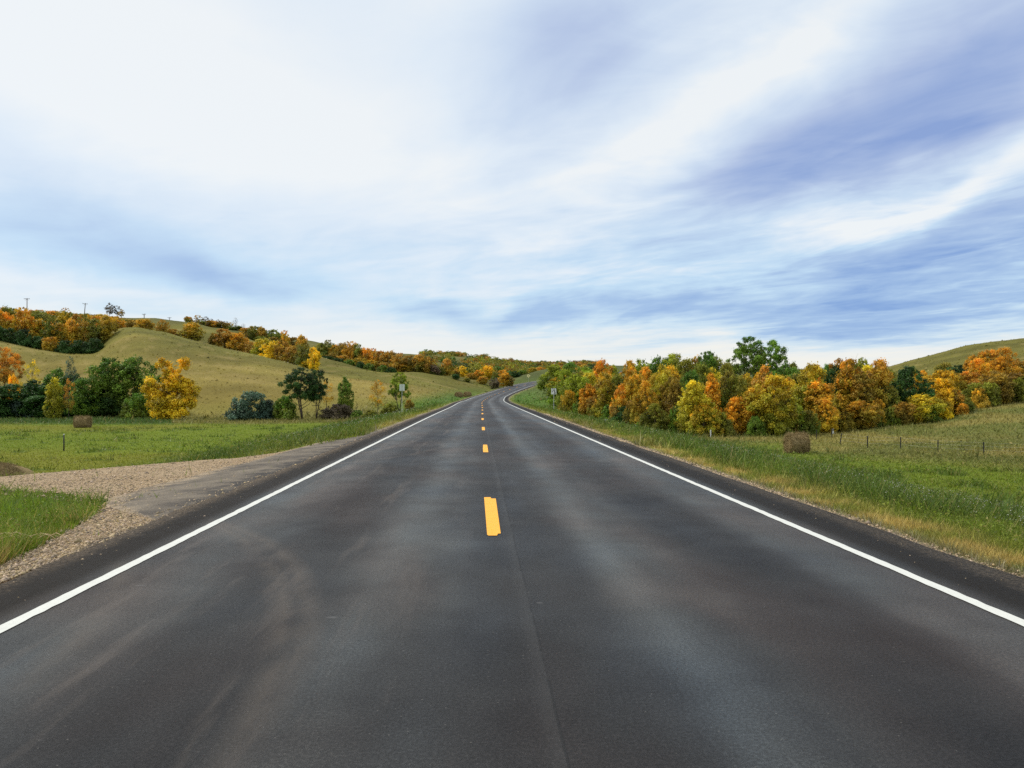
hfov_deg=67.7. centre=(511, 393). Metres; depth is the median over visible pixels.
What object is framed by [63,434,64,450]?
field post
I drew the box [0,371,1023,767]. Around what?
road
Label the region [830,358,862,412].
tree
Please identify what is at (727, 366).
tree
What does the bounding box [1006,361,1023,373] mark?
tree
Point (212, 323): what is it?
shrub
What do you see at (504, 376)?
tree
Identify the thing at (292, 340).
tree
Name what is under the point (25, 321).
tree
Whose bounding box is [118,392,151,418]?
shrub
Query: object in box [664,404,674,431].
shrub
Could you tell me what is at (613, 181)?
sky
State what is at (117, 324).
tree
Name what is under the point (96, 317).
tree
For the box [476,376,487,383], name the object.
tree
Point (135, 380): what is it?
tree
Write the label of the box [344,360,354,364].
shrub
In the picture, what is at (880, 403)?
shrub
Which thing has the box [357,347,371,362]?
tree
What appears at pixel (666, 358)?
tree
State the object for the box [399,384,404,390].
road sign
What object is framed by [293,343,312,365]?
tree
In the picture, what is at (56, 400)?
tree
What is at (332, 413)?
shrub
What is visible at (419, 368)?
tree
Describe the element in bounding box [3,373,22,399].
shrub
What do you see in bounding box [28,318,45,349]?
tree
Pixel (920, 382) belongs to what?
tree
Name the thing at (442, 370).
tree
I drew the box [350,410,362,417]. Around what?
shrub
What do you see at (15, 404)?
shrub
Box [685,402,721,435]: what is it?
tree
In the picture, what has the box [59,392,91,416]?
shrub
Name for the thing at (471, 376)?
tree
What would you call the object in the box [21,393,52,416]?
shrub
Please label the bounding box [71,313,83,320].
tree
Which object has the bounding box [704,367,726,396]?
tree
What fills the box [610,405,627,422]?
shrub
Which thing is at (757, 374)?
tree
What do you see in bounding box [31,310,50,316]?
tree
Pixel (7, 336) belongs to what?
shrub
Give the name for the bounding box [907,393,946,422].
tree
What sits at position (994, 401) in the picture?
shrub
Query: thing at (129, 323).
tree
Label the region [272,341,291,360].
tree
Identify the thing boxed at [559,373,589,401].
tree
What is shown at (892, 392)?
tree
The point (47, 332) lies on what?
tree
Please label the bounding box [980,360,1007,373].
tree
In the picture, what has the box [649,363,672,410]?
tree
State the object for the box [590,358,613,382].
tree
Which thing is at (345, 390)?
tree
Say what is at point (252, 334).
tree
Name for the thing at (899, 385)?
tree
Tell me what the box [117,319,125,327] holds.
tree
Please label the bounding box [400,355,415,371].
tree
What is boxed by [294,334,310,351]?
tree
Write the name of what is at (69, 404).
tree
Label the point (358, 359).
tree
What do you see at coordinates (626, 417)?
shrub
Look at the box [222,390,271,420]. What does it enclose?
shrub
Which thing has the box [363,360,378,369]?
tree
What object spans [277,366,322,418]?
tree
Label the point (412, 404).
shrub
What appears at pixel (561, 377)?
tree
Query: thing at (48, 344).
shrub
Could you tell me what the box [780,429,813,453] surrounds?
hay bale
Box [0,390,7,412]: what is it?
shrub
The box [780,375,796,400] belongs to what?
tree
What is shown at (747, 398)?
tree
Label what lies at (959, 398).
tree
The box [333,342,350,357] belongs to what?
tree
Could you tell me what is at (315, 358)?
tree
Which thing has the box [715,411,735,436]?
shrub
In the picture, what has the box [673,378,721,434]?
tree
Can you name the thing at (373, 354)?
tree
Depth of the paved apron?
14.87 m
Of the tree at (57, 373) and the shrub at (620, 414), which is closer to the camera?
the shrub at (620, 414)
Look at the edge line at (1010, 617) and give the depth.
7.83 m
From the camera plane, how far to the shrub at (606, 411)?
93.47 m
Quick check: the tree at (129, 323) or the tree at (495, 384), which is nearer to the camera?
the tree at (495, 384)
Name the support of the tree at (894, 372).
on the ground at (255, 431)
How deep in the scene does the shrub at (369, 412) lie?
117.66 m
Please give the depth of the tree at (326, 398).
137.88 m
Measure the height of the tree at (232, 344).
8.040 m
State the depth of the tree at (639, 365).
115.23 m
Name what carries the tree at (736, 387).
on the ground at (255, 431)
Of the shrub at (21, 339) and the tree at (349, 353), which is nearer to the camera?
the shrub at (21, 339)
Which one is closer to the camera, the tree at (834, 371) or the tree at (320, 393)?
the tree at (834, 371)
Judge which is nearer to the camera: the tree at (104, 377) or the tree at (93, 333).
the tree at (104, 377)
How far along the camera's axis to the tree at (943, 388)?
95.87 m
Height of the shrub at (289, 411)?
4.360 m
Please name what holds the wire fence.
on the ground at (255, 431)
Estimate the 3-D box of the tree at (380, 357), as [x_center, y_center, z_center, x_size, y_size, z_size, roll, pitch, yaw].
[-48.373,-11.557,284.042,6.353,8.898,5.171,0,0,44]
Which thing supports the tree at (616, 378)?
on the ground at (255, 431)
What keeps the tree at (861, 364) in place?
on the ground at (255, 431)
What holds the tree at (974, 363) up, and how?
on the ground at (255, 431)
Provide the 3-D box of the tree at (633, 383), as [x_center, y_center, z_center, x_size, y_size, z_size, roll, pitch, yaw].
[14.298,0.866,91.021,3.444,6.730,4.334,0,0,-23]
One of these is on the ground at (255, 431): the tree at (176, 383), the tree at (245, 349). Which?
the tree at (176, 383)
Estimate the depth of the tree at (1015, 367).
119.09 m
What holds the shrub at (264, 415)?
on the ground at (255, 431)
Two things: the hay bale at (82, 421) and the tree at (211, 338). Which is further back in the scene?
the tree at (211, 338)
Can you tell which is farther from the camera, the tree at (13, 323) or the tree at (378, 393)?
the tree at (13, 323)
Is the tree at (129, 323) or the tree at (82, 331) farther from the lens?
the tree at (129, 323)
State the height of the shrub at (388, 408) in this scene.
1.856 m
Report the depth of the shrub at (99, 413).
137.03 m
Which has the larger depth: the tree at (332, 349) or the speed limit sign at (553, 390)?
the tree at (332, 349)
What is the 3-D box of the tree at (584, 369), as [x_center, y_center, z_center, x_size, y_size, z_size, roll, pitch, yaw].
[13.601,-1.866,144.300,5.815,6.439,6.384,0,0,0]
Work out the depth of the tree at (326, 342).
294.53 m
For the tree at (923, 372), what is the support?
on the ground at (255, 431)
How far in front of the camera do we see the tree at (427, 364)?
261.87 m
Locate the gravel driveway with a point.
(138, 469)
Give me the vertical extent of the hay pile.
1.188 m
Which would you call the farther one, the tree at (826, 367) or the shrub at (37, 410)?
the shrub at (37, 410)
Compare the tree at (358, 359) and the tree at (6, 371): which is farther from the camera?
the tree at (358, 359)
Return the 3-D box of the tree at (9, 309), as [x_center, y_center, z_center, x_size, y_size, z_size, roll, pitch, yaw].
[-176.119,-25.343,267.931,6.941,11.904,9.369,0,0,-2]
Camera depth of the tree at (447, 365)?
266.77 m
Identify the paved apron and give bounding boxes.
[105,430,380,519]
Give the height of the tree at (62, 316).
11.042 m
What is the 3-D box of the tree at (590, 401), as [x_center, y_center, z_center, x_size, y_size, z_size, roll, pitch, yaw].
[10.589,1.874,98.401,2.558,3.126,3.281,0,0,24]
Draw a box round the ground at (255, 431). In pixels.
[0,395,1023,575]
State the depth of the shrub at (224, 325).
416.63 m
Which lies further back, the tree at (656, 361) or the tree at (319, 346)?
the tree at (319, 346)
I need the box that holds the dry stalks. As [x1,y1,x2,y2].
[1,532,67,543]
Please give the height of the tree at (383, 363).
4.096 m
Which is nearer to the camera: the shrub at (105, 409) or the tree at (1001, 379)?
the tree at (1001, 379)
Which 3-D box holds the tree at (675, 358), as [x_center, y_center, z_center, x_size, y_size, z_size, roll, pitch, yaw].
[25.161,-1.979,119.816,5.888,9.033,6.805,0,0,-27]
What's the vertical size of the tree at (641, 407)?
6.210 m
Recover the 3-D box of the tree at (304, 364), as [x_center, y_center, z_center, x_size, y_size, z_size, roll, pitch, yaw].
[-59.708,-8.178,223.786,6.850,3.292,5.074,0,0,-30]
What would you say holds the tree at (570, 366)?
on the hills
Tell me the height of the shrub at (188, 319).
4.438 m
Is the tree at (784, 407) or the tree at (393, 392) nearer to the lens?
the tree at (784, 407)
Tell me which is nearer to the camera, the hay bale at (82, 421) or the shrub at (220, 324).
the hay bale at (82, 421)
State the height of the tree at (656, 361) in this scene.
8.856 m
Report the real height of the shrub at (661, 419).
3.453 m
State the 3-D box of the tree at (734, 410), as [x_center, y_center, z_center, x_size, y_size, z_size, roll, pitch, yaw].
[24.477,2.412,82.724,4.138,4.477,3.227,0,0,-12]
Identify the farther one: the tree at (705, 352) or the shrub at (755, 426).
the tree at (705, 352)
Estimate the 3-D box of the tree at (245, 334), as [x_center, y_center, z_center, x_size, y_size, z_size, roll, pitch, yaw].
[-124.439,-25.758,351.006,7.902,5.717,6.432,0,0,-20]
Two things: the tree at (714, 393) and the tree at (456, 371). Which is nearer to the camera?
the tree at (714, 393)
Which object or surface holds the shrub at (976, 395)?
on the ground at (255, 431)
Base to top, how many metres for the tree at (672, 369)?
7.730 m
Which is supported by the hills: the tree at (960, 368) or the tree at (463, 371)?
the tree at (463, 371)
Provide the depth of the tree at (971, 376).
113.08 m
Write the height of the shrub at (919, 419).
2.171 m
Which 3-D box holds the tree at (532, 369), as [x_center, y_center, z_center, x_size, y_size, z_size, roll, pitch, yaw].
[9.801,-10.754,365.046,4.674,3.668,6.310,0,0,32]
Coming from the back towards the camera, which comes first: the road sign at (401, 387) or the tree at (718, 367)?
the tree at (718, 367)
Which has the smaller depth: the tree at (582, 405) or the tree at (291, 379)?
the tree at (582, 405)
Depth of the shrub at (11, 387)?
135.84 m
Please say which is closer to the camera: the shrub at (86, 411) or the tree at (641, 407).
the tree at (641, 407)
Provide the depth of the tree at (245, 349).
248.21 m
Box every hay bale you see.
[73,415,93,427]
[454,392,463,396]
[463,391,471,396]
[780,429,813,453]
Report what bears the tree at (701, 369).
on the ground at (255, 431)
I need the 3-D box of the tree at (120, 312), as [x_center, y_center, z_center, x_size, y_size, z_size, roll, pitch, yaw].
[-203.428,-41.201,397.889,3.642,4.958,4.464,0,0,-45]
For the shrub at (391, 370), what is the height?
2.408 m
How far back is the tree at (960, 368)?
118.17 m
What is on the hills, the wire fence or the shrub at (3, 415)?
the shrub at (3, 415)
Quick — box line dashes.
[481,393,500,535]
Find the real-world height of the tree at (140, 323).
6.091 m
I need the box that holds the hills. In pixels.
[0,318,1023,419]
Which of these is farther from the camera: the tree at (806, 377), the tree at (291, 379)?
the tree at (291, 379)
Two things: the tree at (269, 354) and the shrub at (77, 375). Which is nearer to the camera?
the shrub at (77, 375)
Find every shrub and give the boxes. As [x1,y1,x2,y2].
[0,327,16,343]
[0,383,30,416]
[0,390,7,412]
[0,399,14,417]
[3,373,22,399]
[4,379,47,415]
[9,397,39,417]
[11,328,33,345]
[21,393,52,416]
[26,336,42,348]
[41,336,59,351]
[53,340,74,353]
[58,373,88,394]
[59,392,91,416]
[63,340,92,353]
[64,377,101,416]
[81,338,103,352]
[82,386,114,415]
[93,389,130,414]
[115,400,139,414]
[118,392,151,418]
[184,316,192,322]
[206,320,219,326]
[215,321,227,327]
[222,323,230,328]
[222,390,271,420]
[238,327,250,332]
[257,399,274,419]
[272,395,299,419]
[319,403,353,419]
[332,358,343,361]
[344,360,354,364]
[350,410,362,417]
[356,361,364,368]
[361,409,377,417]
[362,363,375,370]
[376,365,387,371]
[379,403,397,413]
[384,367,396,372]
[404,399,414,409]
[555,389,577,411]
[569,401,584,415]
[589,399,600,417]
[600,404,609,420]
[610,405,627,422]
[622,400,636,424]
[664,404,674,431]
[667,405,680,433]
[706,422,724,436]
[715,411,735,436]
[745,416,766,436]
[771,421,794,435]
[789,423,800,432]
[798,410,820,433]
[834,406,840,431]
[838,412,856,431]
[862,409,884,426]
[868,397,888,426]
[882,406,902,425]
[909,407,924,423]
[927,409,944,421]
[936,397,954,417]
[964,397,975,410]
[969,387,990,408]
[978,381,1001,406]
[1009,377,1023,401]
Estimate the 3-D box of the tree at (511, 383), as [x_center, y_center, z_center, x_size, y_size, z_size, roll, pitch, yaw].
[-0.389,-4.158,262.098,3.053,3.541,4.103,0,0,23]
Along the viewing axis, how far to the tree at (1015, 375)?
104.77 m
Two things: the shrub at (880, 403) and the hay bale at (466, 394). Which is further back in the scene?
the hay bale at (466, 394)
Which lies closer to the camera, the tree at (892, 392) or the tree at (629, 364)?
the tree at (892, 392)
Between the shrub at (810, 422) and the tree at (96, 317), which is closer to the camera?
the shrub at (810, 422)
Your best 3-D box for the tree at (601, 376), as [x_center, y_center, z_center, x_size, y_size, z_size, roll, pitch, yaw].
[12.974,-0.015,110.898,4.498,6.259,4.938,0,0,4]
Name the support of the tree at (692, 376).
on the ground at (255, 431)
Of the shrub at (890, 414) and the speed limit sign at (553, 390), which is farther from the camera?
the speed limit sign at (553, 390)
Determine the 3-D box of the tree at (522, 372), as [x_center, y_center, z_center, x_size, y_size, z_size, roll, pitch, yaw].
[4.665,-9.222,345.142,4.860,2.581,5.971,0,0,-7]
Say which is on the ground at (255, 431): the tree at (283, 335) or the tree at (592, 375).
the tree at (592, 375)
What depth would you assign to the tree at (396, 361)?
265.78 m
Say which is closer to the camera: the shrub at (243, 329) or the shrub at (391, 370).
the shrub at (391, 370)
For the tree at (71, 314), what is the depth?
299.06 m
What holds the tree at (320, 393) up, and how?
on the ground at (255, 431)
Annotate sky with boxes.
[0,0,1023,368]
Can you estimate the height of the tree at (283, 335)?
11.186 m
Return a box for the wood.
[419,349,605,380]
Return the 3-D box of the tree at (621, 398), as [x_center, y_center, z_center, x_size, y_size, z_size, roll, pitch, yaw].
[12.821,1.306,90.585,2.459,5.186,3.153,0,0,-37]
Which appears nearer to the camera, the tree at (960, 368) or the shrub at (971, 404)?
the shrub at (971, 404)
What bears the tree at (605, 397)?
on the ground at (255, 431)
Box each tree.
[0,309,14,327]
[0,347,24,385]
[2,305,16,316]
[2,317,26,332]
[14,307,30,317]
[15,309,35,339]
[23,359,40,383]
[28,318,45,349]
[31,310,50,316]
[34,312,51,323]
[37,366,72,396]
[40,314,63,339]
[42,377,65,419]
[51,322,69,343]
[54,311,71,323]
[55,310,76,318]
[62,317,81,344]
[62,378,75,418]
[64,356,76,392]
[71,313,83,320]
[71,319,90,344]
[75,315,89,329]
[83,318,105,348]
[84,357,131,414]
[90,315,102,329]
[97,314,118,339]
[104,302,114,315]
[106,315,118,330]
[107,354,164,407]
[112,306,122,313]
[117,310,124,317]
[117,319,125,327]
[125,320,136,326]
[132,318,155,329]
[139,356,201,419]
[154,319,169,331]
[166,329,176,334]
[177,321,206,341]
[207,333,219,344]
[212,328,234,348]
[225,333,248,350]
[235,331,249,338]
[237,341,253,352]
[246,326,259,340]
[249,338,273,357]
[255,326,268,339]
[258,340,283,359]
[268,329,281,338]
[269,337,283,346]
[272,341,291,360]
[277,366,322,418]
[278,345,298,364]
[280,330,291,344]
[289,337,297,345]
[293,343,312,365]
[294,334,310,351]
[298,360,313,368]
[303,369,327,418]
[307,347,321,370]
[313,342,327,354]
[317,340,334,354]
[321,380,334,407]
[325,353,338,359]
[328,344,340,355]
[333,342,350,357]
[336,355,349,362]
[336,376,353,414]
[341,341,357,360]
[350,357,365,365]
[353,343,361,360]
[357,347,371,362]
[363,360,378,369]
[366,348,378,371]
[369,380,385,415]
[374,362,389,370]
[376,350,387,364]
[380,350,397,365]
[387,372,411,411]
[389,353,407,371]
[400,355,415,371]
[401,363,414,371]
[412,354,428,371]
[415,363,424,371]
[422,356,435,373]
[426,364,440,374]
[437,366,445,374]
[440,358,454,375]
[452,369,460,375]
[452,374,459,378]
[458,365,468,376]
[465,373,476,379]
[473,370,484,379]
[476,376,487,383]
[479,365,494,379]
[489,379,499,388]
[492,371,498,380]
[498,370,510,386]
[506,376,514,385]
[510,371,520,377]
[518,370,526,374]
[528,367,536,372]
[535,363,564,396]
[545,375,565,387]
[546,381,557,404]
[553,369,574,405]
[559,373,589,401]
[562,361,580,373]
[564,371,583,386]
[577,383,597,415]
[579,371,597,400]
[581,366,592,378]
[585,396,596,415]
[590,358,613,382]
[590,372,613,391]
[590,378,602,395]
[593,373,617,416]
[605,365,619,374]
[609,383,627,414]
[609,404,629,418]
[610,373,624,402]
[617,366,641,397]
[619,359,635,380]
[624,373,643,410]
[628,380,660,423]
[631,359,652,378]
[639,366,653,401]
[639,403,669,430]
[646,354,668,402]
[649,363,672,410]
[649,369,663,390]
[655,374,683,423]
[662,356,673,364]
[663,352,682,374]
[667,363,683,395]
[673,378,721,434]
[676,358,693,389]
[678,368,701,403]
[682,357,702,371]
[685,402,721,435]
[691,362,712,394]
[694,351,717,378]
[698,351,717,361]
[700,372,722,417]
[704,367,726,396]
[709,369,749,417]
[712,355,724,375]
[718,362,733,375]
[724,395,756,434]
[725,336,767,378]
[733,373,752,396]
[739,387,775,431]
[745,373,800,435]
[748,364,782,411]
[752,371,762,383]
[758,339,788,373]
[772,363,799,378]
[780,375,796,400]
[784,362,800,375]
[784,401,805,429]
[791,361,826,410]
[791,371,805,386]
[802,381,840,420]
[813,399,840,432]
[822,364,834,370]
[823,363,849,412]
[828,358,847,377]
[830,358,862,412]
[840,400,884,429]
[850,369,875,410]
[854,359,868,373]
[857,357,867,363]
[861,364,876,377]
[865,357,893,410]
[871,359,893,380]
[879,385,901,422]
[889,365,936,404]
[890,368,896,378]
[890,377,905,400]
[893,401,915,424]
[906,376,930,400]
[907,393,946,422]
[914,369,930,382]
[924,369,959,400]
[930,377,956,409]
[933,361,956,373]
[939,407,953,418]
[940,370,968,390]
[945,364,967,375]
[949,389,968,414]
[955,403,969,414]
[959,371,981,394]
[961,382,995,403]
[962,353,980,372]
[967,358,995,383]
[969,370,1016,403]
[970,349,1001,377]
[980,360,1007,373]
[991,346,1021,370]
[991,355,1023,374]
[999,372,1023,400]
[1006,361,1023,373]
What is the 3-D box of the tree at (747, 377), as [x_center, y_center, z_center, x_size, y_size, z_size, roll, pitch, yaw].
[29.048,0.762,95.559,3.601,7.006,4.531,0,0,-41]
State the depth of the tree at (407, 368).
263.99 m
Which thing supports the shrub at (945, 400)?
on the ground at (255, 431)
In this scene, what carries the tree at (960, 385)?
on the ground at (255, 431)
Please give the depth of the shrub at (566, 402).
106.16 m
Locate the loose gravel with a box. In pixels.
[0,413,1023,597]
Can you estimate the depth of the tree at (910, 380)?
95.03 m
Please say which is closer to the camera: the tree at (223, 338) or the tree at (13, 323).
the tree at (13, 323)
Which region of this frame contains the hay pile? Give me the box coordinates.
[0,458,36,476]
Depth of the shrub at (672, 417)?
81.88 m
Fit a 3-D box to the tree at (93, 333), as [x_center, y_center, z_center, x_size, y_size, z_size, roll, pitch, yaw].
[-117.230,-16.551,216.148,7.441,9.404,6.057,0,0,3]
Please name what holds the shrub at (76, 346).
on the hills
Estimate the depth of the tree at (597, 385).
102.36 m
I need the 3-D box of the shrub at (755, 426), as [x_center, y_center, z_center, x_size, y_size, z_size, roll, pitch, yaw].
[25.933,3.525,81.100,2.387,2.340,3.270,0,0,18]
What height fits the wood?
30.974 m
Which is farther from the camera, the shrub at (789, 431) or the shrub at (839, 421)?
the shrub at (839, 421)
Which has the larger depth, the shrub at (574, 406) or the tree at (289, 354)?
the tree at (289, 354)
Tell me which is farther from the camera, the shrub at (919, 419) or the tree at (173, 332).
the tree at (173, 332)
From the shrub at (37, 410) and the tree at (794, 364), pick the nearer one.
the tree at (794, 364)
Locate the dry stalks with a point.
(40, 536)
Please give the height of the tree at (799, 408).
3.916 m
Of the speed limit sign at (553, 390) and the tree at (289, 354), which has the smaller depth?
the speed limit sign at (553, 390)
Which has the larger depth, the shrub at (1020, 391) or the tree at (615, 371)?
the tree at (615, 371)
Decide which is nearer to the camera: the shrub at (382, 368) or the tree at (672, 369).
the tree at (672, 369)
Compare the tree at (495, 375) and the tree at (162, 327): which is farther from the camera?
the tree at (495, 375)
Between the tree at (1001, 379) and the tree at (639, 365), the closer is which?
the tree at (1001, 379)
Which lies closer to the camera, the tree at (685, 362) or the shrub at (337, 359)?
the tree at (685, 362)
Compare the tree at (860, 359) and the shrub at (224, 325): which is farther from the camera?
the shrub at (224, 325)
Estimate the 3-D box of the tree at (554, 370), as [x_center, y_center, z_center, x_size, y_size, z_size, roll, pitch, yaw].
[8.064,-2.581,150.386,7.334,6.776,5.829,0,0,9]
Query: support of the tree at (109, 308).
on the hills
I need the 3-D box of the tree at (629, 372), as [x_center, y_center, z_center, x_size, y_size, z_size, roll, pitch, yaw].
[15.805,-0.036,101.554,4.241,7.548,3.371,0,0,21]
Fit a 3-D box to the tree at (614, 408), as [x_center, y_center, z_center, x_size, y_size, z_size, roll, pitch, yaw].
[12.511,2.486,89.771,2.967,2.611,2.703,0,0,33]
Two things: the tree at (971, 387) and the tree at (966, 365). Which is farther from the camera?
the tree at (966, 365)
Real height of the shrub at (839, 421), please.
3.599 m
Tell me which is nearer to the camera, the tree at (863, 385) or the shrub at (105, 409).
the tree at (863, 385)
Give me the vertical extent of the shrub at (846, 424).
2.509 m
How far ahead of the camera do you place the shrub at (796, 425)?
83.42 m
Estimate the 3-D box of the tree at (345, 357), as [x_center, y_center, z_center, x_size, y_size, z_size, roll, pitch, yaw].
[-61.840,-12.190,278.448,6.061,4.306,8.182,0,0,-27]
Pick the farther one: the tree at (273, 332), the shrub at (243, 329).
the shrub at (243, 329)
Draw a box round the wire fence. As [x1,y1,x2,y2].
[816,429,1023,452]
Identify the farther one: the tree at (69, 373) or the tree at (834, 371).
the tree at (69, 373)
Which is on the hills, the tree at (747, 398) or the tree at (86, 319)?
the tree at (86, 319)
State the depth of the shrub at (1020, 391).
103.51 m
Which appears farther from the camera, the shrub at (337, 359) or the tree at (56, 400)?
the shrub at (337, 359)
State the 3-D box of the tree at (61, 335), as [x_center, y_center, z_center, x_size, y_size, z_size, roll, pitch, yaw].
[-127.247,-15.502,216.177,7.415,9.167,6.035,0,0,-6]
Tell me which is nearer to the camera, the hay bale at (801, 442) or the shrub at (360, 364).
the hay bale at (801, 442)
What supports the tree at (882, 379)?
on the ground at (255, 431)
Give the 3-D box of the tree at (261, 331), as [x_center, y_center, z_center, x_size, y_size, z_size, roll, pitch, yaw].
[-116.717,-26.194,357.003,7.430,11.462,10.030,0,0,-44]
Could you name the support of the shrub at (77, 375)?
on the hills
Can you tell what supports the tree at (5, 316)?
on the hills
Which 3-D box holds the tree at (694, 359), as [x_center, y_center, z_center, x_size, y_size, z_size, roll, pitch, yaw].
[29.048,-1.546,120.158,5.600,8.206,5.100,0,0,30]
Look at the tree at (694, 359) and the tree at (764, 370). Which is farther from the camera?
the tree at (694, 359)
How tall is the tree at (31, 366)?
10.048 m
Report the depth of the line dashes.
10.46 m
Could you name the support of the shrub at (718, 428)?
on the ground at (255, 431)
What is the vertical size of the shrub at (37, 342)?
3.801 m
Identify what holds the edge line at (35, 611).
on the road
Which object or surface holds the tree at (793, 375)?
on the ground at (255, 431)
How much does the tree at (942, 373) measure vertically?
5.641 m
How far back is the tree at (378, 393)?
119.90 m
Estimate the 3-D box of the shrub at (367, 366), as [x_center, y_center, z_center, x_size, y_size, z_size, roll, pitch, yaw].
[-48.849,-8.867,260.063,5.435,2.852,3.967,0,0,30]
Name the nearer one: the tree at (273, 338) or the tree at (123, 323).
the tree at (123, 323)
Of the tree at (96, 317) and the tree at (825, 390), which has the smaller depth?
the tree at (825, 390)
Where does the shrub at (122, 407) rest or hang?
on the hills
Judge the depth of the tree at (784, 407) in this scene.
80.86 m
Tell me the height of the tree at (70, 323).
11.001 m
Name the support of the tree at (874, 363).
on the ground at (255, 431)
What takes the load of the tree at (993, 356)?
on the ground at (255, 431)
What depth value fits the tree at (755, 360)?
122.69 m
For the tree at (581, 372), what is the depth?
118.55 m
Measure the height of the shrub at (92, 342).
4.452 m
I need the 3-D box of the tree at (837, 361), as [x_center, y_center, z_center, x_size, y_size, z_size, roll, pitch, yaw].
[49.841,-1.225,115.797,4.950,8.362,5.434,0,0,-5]
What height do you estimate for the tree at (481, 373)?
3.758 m
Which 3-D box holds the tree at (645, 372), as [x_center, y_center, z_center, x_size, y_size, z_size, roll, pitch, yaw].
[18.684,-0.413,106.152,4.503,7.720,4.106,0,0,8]
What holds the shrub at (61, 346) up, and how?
on the hills
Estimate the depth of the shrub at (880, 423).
89.42 m
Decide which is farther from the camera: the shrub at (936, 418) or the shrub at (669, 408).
the shrub at (936, 418)
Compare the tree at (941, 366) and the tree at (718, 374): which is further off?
the tree at (941, 366)
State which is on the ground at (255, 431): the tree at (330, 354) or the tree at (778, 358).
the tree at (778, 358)
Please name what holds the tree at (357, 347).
on the hills
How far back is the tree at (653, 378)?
103.10 m
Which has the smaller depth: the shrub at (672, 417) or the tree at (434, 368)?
the shrub at (672, 417)
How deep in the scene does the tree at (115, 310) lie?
399.27 m
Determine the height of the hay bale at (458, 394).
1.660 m
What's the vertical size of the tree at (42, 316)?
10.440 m
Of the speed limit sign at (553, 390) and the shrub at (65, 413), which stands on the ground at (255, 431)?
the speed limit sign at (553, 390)
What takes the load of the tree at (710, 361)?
on the ground at (255, 431)
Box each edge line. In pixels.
[0,387,505,632]
[504,383,1023,625]
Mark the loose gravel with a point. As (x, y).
(10, 571)
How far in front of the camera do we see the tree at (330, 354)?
280.37 m
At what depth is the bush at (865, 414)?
87.14 m
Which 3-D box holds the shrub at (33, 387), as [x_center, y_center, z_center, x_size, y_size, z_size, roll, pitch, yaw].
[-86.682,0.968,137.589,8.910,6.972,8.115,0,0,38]
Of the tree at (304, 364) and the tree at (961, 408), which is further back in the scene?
the tree at (304, 364)
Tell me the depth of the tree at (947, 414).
91.99 m
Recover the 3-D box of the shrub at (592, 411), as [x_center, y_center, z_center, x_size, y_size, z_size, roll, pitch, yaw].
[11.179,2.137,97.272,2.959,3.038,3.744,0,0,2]
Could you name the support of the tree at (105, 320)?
on the hills
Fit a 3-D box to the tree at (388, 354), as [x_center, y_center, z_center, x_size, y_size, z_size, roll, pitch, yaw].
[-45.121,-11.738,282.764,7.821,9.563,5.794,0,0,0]
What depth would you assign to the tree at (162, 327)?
257.69 m
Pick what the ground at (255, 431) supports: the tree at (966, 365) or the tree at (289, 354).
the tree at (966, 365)
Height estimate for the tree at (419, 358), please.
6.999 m
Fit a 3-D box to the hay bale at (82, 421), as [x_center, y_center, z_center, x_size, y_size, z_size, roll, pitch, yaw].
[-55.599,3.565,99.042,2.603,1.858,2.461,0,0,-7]
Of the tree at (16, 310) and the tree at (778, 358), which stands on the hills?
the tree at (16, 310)
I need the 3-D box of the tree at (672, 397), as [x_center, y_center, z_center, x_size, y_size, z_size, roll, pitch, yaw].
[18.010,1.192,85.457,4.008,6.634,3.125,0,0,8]
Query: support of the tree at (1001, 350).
on the hills
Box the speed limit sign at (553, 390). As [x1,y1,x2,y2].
[551,388,555,393]
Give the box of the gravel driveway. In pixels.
[0,450,288,583]
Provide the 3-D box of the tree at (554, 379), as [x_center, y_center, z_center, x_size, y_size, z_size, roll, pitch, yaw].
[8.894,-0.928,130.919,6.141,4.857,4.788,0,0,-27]
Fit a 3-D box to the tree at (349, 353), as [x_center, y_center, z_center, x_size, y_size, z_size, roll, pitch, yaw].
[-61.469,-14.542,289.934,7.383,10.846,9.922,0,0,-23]
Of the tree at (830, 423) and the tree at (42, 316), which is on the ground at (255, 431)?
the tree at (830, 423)
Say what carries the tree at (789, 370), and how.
on the ground at (255, 431)
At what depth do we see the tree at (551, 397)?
120.62 m
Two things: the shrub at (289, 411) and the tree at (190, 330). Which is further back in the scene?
the tree at (190, 330)
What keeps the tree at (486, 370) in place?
on the hills
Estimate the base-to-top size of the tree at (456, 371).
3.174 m
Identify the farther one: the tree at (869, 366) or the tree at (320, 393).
the tree at (320, 393)
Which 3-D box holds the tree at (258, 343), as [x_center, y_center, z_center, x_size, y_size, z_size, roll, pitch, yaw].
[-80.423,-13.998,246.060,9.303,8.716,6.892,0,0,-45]

